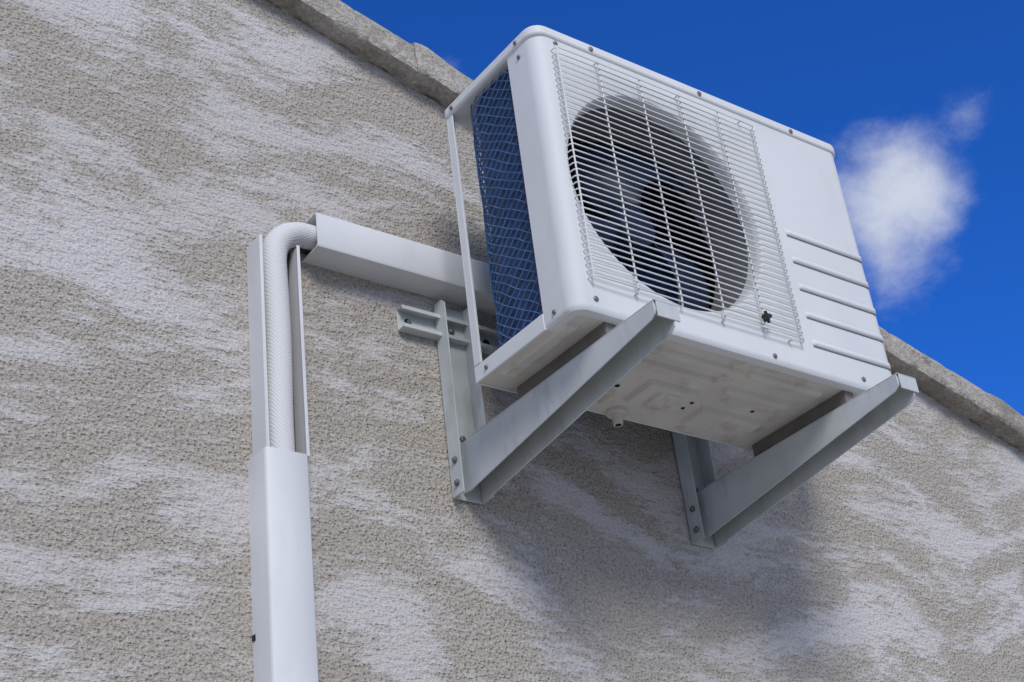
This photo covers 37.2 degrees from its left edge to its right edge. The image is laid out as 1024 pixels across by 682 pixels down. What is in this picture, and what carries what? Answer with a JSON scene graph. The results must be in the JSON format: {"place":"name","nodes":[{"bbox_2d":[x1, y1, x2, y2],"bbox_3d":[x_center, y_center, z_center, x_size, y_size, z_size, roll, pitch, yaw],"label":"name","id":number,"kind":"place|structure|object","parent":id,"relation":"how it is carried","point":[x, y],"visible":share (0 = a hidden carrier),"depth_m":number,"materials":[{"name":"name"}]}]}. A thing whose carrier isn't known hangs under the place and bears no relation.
{"place":"outdoors","nodes":[
{"label":"outdoors","id":0,"kind":"place"},
{"bbox_2d":[340,0,1023,415],"label":"sky","id":1,"kind":"structure","parent":0,"point":[919,104],"materials":[{"name":"blue"}]},
{"label":"ground","id":2,"kind":"structure","parent":0,"visible":0},
{"bbox_2d":[0,0,1023,681],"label":"gable wall","id":3,"kind":"structure","parent":2,"relation":"on","point":[164,164],"depth_m":2.71,"materials":[{"name":"grey paint"}]},
{"bbox_2d":[266,0,416,85],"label":"coping stone","id":4,"kind":"object","parent":3,"relation":"on","point":[357,33],"visible":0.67,"depth_m":3.10,"materials":[{"name":"stone"}]},
{"bbox_2d":[246,212,501,681],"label":"pipe trunking","id":5,"kind":"object","parent":3,"relation":"attached to","point":[284,639],"visible":0.85,"depth_m":2.55,"materials":[{"name":"plastic"}]},
{"bbox_2d":[406,43,473,107],"bbox_3d":[-0.045,-0.404,3.383,0.569,0.251,0.309,15,-37,-33],"label":"coping stone","id":6,"kind":"object","parent":3,"relation":"on","point":[439,80],"visible":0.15,"depth_m":3.19,"materials":[{"name":"stone"}]},
{"bbox_2d":[396,299,918,548],"bbox_3d":[0.280,0.044,2.794,0.783,0.405,0.560,15,-37,-33],"label":"wall bracket","id":7,"kind":"object","parent":3,"relation":"attached to","point":[490,459],"depth_m":2.80,"materials":[{"name":"metal"}]},
{"bbox_2d":[445,25,891,456],"bbox_3d":[0.316,-0.158,2.911,0.811,0.637,0.312,15,-37,-33],"label":"air conditioner outdoor unit","id":8,"kind":"object","parent":7,"relation":"on","point":[618,190],"visible":0.9,"depth_m":2.80,"materials":[{"name":"white metal"}]},
{"bbox_2d":[879,326,999,428],"bbox_3d":[0.909,0.103,3.858,0.569,0.244,0.312,15,-37,-33],"label":"coping stone","id":9,"kind":"object","parent":3,"relation":"on","point":[951,390],"visible":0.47,"depth_m":3.79,"materials":[{"name":"stone"}]},
{"bbox_2d":[985,393,1023,452],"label":"coping stone","id":10,"kind":"object","parent":3,"relation":"on","point":[1007,427],"visible":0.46,"depth_m":3.90,"materials":[{"name":"stone"}]}
]}

